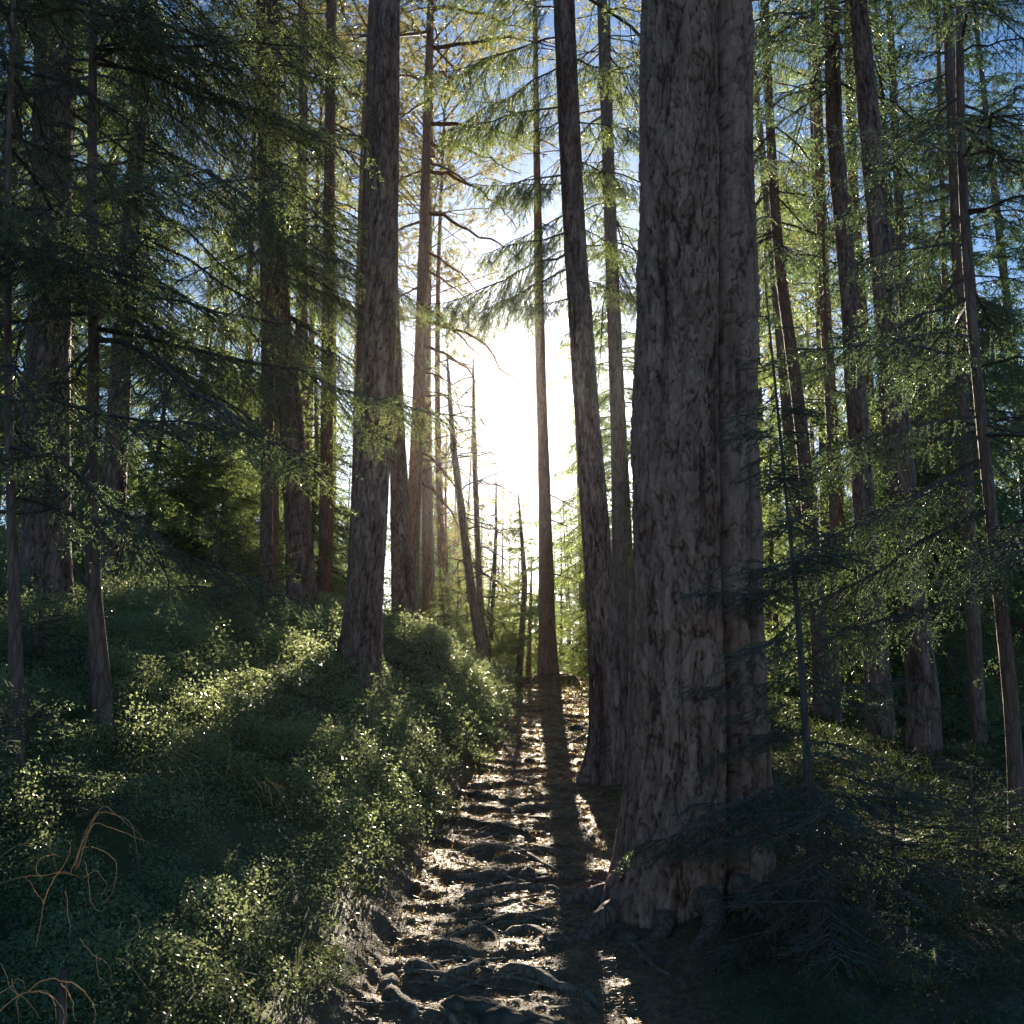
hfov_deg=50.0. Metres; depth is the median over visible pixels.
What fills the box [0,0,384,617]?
spruce tree
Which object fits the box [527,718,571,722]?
tree root
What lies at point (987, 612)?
young spruce
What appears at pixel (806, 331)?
pine tree
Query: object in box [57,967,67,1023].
broken stub
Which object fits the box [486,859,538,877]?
tree root
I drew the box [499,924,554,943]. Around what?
tree root
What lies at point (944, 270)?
pine tree
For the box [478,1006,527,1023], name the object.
stone
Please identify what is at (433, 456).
spruce tree
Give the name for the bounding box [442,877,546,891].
rootlet
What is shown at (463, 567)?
pine tree
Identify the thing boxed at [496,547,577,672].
pine tree
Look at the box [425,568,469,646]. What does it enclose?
young spruce
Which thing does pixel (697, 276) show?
pine tree
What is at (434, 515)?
pine tree
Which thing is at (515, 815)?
rootlet
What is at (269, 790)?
dry grass
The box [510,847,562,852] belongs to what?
rootlet
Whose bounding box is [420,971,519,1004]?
rootlet
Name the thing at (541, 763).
tree root
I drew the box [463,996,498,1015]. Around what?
stone
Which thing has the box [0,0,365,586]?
spruce tree
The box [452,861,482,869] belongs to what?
tree root
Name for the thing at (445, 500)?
pine tree
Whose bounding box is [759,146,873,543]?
pine tree
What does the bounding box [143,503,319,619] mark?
young spruce
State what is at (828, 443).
spruce tree
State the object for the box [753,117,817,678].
spruce tree
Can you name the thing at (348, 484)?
spruce tree
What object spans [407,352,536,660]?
pine tree
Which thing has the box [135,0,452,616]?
spruce tree
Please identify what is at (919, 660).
spruce tree
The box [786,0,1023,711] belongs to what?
spruce tree
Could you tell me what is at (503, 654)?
young spruce
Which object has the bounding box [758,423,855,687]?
young spruce
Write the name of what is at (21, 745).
young spruce
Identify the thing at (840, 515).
pine tree
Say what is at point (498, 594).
young spruce
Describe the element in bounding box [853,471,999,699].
young spruce
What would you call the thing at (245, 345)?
spruce tree
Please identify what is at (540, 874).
rootlet
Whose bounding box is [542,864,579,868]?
rootlet
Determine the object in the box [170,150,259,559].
spruce tree
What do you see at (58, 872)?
dry grass
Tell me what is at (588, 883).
tree root
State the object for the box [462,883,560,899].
tree root
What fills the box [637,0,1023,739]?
spruce tree
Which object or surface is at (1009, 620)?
young spruce
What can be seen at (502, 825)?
tree root
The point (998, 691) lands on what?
young spruce
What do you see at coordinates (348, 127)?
pine tree
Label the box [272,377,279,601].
spruce tree
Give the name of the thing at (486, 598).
young spruce
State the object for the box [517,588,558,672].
young spruce
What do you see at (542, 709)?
tree root
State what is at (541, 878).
rootlet
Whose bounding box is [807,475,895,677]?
young spruce
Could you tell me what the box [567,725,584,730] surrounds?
stone
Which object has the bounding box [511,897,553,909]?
rootlet
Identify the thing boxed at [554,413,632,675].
spruce tree
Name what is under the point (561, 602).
spruce tree
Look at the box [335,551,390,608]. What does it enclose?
young spruce
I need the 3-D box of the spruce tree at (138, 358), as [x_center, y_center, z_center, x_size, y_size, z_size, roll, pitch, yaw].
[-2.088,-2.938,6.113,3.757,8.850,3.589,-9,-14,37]
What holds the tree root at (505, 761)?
on the ground at (382, 921)
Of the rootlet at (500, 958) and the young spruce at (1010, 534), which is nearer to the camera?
the rootlet at (500, 958)
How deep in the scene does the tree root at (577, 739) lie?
10.52 m
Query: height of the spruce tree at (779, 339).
19.506 m
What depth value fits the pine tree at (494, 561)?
20.21 m
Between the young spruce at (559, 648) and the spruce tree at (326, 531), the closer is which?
the spruce tree at (326, 531)
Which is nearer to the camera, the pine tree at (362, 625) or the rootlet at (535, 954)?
the rootlet at (535, 954)
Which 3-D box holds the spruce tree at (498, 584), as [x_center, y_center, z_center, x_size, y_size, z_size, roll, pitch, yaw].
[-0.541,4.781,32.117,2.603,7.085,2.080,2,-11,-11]
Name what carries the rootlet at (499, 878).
on the ground at (382, 921)
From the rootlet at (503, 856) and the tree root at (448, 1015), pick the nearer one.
the tree root at (448, 1015)
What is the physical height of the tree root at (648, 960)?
0.092 m
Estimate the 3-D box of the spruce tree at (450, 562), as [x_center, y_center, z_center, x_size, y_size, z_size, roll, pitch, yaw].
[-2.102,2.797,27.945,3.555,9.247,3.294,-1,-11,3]
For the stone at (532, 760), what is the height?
0.061 m
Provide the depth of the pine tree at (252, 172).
26.03 m
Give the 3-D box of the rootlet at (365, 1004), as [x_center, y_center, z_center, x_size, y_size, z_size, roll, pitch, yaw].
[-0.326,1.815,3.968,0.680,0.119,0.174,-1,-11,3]
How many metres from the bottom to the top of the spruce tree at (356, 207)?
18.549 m
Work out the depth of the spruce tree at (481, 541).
47.42 m
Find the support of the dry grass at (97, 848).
on the ground at (382, 921)
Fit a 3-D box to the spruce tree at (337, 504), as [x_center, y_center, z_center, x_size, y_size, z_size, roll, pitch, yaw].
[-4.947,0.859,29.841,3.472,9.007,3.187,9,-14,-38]
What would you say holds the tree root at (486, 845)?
on the ground at (382, 921)
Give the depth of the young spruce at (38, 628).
6.15 m
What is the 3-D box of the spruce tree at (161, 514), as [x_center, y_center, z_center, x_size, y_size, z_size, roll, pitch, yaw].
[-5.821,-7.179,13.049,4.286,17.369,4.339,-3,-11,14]
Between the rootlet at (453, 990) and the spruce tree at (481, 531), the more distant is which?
the spruce tree at (481, 531)
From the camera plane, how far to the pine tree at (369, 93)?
12.87 m
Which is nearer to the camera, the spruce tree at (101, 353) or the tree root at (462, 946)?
the tree root at (462, 946)
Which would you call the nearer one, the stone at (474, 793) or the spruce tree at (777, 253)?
the stone at (474, 793)
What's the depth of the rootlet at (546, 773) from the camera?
8.75 m
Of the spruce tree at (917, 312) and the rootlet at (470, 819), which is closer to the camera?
the rootlet at (470, 819)
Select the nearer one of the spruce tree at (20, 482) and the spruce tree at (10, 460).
the spruce tree at (10, 460)
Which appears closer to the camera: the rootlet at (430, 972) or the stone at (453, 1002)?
the stone at (453, 1002)
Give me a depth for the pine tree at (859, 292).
17.22 m
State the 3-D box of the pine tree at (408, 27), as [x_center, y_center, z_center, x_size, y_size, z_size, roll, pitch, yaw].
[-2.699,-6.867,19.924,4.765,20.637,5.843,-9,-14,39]
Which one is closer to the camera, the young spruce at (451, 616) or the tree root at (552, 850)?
the tree root at (552, 850)
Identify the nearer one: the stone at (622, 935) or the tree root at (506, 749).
the stone at (622, 935)
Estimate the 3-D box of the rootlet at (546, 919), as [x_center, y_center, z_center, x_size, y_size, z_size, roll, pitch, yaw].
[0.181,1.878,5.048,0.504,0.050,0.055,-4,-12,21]
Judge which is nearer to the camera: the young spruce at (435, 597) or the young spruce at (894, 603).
the young spruce at (894, 603)
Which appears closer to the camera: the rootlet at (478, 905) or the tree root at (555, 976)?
the tree root at (555, 976)
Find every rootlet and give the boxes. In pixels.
[348,1001,475,1023]
[391,968,522,991]
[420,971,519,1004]
[431,954,483,966]
[437,919,528,936]
[437,955,495,964]
[441,816,491,823]
[441,959,493,970]
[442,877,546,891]
[445,927,497,938]
[449,868,487,881]
[449,894,540,915]
[450,821,506,834]
[453,906,559,936]
[457,916,496,919]
[459,957,537,965]
[479,861,573,887]
[481,974,603,1000]
[484,828,558,840]
[489,852,542,862]
[493,814,569,818]
[500,872,588,880]
[501,875,580,883]
[504,782,527,785]
[505,778,552,786]
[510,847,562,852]
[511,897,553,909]
[516,772,572,778]
[517,902,552,910]
[520,949,560,961]
[521,913,582,926]
[523,907,583,920]
[533,931,579,946]
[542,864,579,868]
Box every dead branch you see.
[0,466,89,514]
[72,500,92,591]
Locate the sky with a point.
(515, 416)
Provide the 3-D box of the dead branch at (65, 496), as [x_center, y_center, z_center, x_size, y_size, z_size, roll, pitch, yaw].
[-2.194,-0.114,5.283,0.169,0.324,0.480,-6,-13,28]
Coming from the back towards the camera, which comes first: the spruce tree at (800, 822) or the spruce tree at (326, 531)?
the spruce tree at (326, 531)
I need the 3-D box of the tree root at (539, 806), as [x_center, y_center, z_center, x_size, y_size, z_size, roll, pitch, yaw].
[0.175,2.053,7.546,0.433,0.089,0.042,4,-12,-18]
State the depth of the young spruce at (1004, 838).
5.63 m
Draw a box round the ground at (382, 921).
[0,529,1023,1023]
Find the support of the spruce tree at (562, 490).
on the ground at (382, 921)
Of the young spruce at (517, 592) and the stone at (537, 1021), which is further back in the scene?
the young spruce at (517, 592)
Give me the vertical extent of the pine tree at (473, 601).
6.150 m
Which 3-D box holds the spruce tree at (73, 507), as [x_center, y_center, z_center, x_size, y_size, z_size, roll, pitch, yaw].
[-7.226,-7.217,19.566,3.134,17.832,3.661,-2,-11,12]
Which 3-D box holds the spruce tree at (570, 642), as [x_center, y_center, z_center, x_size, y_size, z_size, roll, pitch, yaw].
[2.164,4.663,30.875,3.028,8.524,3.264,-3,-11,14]
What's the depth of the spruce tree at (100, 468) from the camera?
12.22 m
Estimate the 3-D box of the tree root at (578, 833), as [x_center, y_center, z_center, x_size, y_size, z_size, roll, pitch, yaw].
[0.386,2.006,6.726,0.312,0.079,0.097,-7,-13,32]
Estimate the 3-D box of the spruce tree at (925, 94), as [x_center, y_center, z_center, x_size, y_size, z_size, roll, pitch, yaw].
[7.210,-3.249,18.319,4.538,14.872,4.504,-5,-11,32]
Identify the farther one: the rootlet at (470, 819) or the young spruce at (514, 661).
the young spruce at (514, 661)
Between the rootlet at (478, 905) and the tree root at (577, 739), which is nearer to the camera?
the rootlet at (478, 905)
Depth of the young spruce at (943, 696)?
12.56 m
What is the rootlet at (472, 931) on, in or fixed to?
on the ground at (382, 921)
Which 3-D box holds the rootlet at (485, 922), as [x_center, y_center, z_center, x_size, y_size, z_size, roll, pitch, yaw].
[-0.041,1.892,5.032,0.809,0.111,0.102,10,-15,-41]
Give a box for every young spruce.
[0,594,110,669]
[0,678,159,826]
[71,275,233,565]
[125,309,284,582]
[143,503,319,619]
[147,326,317,579]
[201,349,318,582]
[227,349,390,609]
[310,428,384,599]
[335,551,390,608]
[383,614,440,670]
[419,576,456,633]
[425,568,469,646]
[435,538,503,666]
[435,603,441,625]
[440,723,505,770]
[442,571,472,650]
[449,568,470,639]
[456,563,525,677]
[459,601,474,654]
[460,568,489,623]
[484,555,525,668]
[488,600,532,673]
[493,583,537,676]
[495,561,534,668]
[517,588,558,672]
[533,603,571,673]
[556,627,573,670]
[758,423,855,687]
[784,770,1000,913]
[804,335,1023,736]
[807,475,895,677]
[811,405,1020,726]
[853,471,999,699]
[873,739,1023,908]
[899,462,1023,722]
[940,632,1023,728]
[941,470,1023,710]
[961,478,1023,706]
[986,484,1023,696]
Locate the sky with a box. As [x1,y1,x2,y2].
[0,0,1023,661]
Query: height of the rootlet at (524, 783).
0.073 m
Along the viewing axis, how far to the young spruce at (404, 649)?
10.53 m
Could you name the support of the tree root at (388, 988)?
on the ground at (382, 921)
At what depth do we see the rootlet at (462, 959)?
4.52 m
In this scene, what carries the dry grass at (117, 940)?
on the ground at (382, 921)
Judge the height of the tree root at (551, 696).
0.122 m
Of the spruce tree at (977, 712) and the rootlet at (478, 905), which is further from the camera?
the spruce tree at (977, 712)
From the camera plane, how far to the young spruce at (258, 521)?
18.04 m
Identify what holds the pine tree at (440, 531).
on the ground at (382, 921)
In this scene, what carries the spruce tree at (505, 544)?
on the ground at (382, 921)
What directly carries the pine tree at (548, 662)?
on the ground at (382, 921)
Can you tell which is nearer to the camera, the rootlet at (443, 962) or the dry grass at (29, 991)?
the dry grass at (29, 991)
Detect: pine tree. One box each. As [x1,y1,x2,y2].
[166,0,357,517]
[196,0,336,505]
[200,11,362,274]
[214,0,351,572]
[215,0,422,587]
[245,0,414,498]
[283,0,475,458]
[330,0,558,604]
[333,0,399,695]
[335,37,507,369]
[337,0,511,623]
[344,75,489,619]
[347,0,374,570]
[352,0,532,625]
[383,448,488,633]
[384,437,474,606]
[384,457,473,606]
[388,415,507,632]
[390,286,420,622]
[403,346,537,663]
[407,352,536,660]
[448,536,487,619]
[458,456,532,659]
[478,0,640,677]
[479,0,587,673]
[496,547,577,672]
[543,0,875,953]
[753,0,876,480]
[753,0,940,698]
[754,146,838,630]
[755,126,843,430]
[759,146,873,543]
[760,210,843,539]
[874,0,1011,652]
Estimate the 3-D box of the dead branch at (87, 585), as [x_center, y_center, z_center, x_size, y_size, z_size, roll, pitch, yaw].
[-2.153,0.163,5.521,0.085,0.471,0.116,0,-11,0]
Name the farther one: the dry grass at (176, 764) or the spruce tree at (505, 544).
the spruce tree at (505, 544)
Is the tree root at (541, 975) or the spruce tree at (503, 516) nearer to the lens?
the tree root at (541, 975)
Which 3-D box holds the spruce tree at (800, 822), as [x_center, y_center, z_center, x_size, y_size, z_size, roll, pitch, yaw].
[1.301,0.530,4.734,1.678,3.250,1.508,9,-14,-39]
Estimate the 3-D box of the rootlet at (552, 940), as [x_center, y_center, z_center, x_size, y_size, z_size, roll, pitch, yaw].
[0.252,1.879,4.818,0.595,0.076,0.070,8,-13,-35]
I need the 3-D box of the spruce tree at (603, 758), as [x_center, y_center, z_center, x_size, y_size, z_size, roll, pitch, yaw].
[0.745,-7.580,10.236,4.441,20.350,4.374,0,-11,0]
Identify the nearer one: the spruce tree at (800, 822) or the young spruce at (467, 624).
the spruce tree at (800, 822)
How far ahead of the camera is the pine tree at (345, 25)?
25.23 m
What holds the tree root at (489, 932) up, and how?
on the ground at (382, 921)
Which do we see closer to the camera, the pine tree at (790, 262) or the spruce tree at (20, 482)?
the spruce tree at (20, 482)
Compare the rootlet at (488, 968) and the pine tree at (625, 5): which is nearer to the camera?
the rootlet at (488, 968)
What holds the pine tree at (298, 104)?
on the ground at (382, 921)
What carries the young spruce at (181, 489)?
on the ground at (382, 921)
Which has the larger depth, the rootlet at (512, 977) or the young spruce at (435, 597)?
the young spruce at (435, 597)
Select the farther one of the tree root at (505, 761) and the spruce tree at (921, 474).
the spruce tree at (921, 474)
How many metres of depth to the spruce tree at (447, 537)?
33.11 m
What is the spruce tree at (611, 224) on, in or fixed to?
on the ground at (382, 921)
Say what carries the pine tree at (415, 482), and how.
on the ground at (382, 921)
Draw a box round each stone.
[440,994,466,1010]
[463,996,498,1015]
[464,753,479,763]
[467,789,484,797]
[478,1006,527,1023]
[520,1018,554,1023]
[525,758,535,762]
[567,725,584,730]
[611,928,639,942]
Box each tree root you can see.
[378,973,419,1020]
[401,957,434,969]
[428,939,470,951]
[429,835,452,843]
[434,958,481,990]
[438,1005,459,1023]
[446,869,526,882]
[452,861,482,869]
[460,842,560,872]
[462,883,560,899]
[469,831,516,838]
[469,920,497,940]
[476,755,518,763]
[481,744,511,752]
[484,822,547,832]
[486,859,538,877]
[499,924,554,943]
[502,962,601,1009]
[516,843,583,858]
[518,804,556,808]
[522,738,554,742]
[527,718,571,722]
[531,707,574,711]
[533,761,554,764]
[534,695,575,698]
[543,970,559,979]
[555,748,584,754]
[562,732,587,744]
[567,880,603,888]
[569,832,584,835]
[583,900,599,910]
[626,941,673,976]
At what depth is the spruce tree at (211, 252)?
29.41 m
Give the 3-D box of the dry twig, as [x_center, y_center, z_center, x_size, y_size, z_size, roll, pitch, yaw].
[-0.590,1.238,3.223,0.050,0.038,0.006,0,-11,0]
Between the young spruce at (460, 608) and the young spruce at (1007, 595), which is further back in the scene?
the young spruce at (460, 608)
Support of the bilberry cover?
on the ground at (382, 921)
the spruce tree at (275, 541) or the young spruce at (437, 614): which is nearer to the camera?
the spruce tree at (275, 541)
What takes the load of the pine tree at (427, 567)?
on the ground at (382, 921)
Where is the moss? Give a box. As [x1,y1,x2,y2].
[1,612,1023,1023]
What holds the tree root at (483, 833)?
on the ground at (382, 921)
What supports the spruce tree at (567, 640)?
on the ground at (382, 921)
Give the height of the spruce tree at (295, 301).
18.002 m
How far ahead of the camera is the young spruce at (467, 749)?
8.75 m
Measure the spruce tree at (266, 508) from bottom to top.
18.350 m
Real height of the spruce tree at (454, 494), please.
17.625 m
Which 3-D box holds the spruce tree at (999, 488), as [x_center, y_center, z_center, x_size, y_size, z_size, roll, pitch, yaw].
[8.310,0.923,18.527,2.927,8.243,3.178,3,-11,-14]
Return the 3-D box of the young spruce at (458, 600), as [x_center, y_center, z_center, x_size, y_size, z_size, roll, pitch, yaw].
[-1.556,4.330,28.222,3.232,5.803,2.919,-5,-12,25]
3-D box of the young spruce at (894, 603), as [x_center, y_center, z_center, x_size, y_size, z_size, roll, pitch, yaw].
[4.816,0.814,13.712,2.866,5.125,2.595,-8,-14,35]
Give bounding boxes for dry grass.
[0,840,106,947]
[0,963,95,1023]
[65,891,140,981]
[70,806,155,902]
[111,729,230,810]
[116,958,260,1023]
[247,777,288,812]
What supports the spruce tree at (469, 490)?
on the ground at (382, 921)
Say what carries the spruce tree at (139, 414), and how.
on the ground at (382, 921)
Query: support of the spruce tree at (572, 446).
on the ground at (382, 921)
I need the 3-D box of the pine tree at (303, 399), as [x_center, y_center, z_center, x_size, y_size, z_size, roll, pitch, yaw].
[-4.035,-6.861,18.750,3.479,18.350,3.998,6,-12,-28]
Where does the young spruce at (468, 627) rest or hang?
on the ground at (382, 921)
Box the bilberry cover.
[0,518,524,1023]
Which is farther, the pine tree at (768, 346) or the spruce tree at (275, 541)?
the pine tree at (768, 346)
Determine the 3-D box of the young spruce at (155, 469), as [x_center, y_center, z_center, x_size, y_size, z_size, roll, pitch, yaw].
[-5.039,-0.982,15.268,2.571,5.108,2.847,1,-11,-7]
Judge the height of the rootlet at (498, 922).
0.065 m
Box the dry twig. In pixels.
[302,927,319,939]
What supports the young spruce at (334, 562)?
on the ground at (382, 921)
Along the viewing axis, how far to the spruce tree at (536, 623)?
26.70 m
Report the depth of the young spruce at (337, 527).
15.38 m
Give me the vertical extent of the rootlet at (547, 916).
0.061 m
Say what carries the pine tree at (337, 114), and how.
on the ground at (382, 921)
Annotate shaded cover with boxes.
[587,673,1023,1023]
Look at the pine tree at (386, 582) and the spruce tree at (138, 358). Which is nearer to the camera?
the spruce tree at (138, 358)
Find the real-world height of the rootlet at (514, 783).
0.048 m
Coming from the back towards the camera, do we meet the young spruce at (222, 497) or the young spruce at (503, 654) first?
the young spruce at (503, 654)
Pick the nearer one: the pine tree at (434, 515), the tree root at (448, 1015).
the tree root at (448, 1015)
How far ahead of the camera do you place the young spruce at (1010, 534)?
17.40 m
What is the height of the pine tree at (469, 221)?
17.590 m
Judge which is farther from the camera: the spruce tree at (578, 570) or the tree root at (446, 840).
the spruce tree at (578, 570)
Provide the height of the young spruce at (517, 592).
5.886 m
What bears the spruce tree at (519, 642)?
on the ground at (382, 921)
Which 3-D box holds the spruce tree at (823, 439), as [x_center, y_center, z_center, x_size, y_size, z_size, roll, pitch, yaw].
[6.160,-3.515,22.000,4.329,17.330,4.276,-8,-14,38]
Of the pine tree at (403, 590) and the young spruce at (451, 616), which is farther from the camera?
the young spruce at (451, 616)
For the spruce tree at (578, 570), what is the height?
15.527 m
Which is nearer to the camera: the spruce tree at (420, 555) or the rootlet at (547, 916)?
the rootlet at (547, 916)
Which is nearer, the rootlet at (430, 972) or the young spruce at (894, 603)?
the rootlet at (430, 972)
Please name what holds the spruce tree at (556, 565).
on the ground at (382, 921)
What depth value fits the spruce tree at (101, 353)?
18.98 m
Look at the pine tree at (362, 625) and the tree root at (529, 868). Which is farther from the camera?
the pine tree at (362, 625)
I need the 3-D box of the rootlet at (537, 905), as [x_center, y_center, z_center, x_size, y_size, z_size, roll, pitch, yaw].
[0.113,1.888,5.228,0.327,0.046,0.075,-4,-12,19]
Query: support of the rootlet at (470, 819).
on the ground at (382, 921)
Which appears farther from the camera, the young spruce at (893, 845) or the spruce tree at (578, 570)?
the spruce tree at (578, 570)
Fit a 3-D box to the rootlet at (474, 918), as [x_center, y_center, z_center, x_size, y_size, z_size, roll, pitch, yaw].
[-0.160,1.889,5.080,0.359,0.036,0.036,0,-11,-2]
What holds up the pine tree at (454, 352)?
on the ground at (382, 921)
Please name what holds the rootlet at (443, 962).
on the ground at (382, 921)
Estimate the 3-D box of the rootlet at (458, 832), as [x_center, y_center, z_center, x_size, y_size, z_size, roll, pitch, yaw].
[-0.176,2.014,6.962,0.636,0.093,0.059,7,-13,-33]
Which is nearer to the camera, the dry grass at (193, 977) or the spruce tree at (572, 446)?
the dry grass at (193, 977)
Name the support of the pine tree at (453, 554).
on the ground at (382, 921)
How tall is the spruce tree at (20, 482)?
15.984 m
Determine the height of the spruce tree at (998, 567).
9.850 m
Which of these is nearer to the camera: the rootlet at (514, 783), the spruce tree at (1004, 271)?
the rootlet at (514, 783)
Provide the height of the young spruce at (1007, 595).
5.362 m
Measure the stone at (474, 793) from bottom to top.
0.099 m
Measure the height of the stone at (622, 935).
0.087 m
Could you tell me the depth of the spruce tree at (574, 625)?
34.00 m
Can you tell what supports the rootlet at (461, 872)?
on the ground at (382, 921)
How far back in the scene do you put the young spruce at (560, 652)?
23.61 m
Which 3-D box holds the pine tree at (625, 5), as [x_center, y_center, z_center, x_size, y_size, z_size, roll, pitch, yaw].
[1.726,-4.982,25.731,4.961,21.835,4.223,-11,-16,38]
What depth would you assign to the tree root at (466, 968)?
4.33 m
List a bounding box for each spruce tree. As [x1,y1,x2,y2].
[0,0,199,543]
[0,0,216,550]
[0,0,326,745]
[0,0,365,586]
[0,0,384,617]
[0,0,501,734]
[0,15,211,529]
[1,23,137,537]
[13,0,191,535]
[82,0,435,603]
[129,372,161,530]
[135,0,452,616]
[142,89,245,527]
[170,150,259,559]
[202,0,360,524]
[206,0,474,600]
[215,144,283,538]
[218,111,342,572]
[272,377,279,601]
[313,386,349,576]
[335,468,350,567]
[351,0,824,785]
[385,475,465,613]
[389,511,456,626]
[420,466,465,621]
[421,376,455,559]
[447,394,491,610]
[448,424,472,576]
[471,512,489,639]
[478,474,497,632]
[485,482,570,677]
[485,556,507,622]
[490,476,519,629]
[497,0,640,686]
[500,511,519,617]
[523,581,562,668]
[526,0,640,677]
[536,513,578,672]
[550,151,635,676]
[551,507,572,645]
[552,466,578,663]
[553,509,577,673]
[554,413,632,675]
[555,296,632,647]
[557,576,578,672]
[585,0,1023,754]
[610,276,1023,996]
[632,0,944,720]
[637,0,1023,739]
[753,11,867,673]
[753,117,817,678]
[756,0,877,675]
[761,0,1023,846]
[764,0,1023,738]
[765,58,942,723]
[781,0,1023,744]
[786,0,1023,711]
[845,18,1023,672]
[867,0,1023,701]
[872,57,1023,639]
[875,228,955,471]
[920,0,1023,675]
[969,378,1022,531]
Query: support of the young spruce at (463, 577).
on the ground at (382, 921)
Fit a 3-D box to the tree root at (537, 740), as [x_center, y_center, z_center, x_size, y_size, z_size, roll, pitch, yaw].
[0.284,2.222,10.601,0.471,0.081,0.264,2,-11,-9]
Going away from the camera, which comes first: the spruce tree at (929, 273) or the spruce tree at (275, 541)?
the spruce tree at (275, 541)
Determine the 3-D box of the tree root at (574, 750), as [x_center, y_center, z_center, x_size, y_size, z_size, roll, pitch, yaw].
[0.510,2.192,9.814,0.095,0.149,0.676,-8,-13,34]
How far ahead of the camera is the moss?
6.63 m
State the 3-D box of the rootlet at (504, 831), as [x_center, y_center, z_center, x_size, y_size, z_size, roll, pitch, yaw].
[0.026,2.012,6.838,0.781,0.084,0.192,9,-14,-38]
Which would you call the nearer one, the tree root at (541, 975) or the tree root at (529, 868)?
the tree root at (541, 975)
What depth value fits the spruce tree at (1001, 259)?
14.91 m

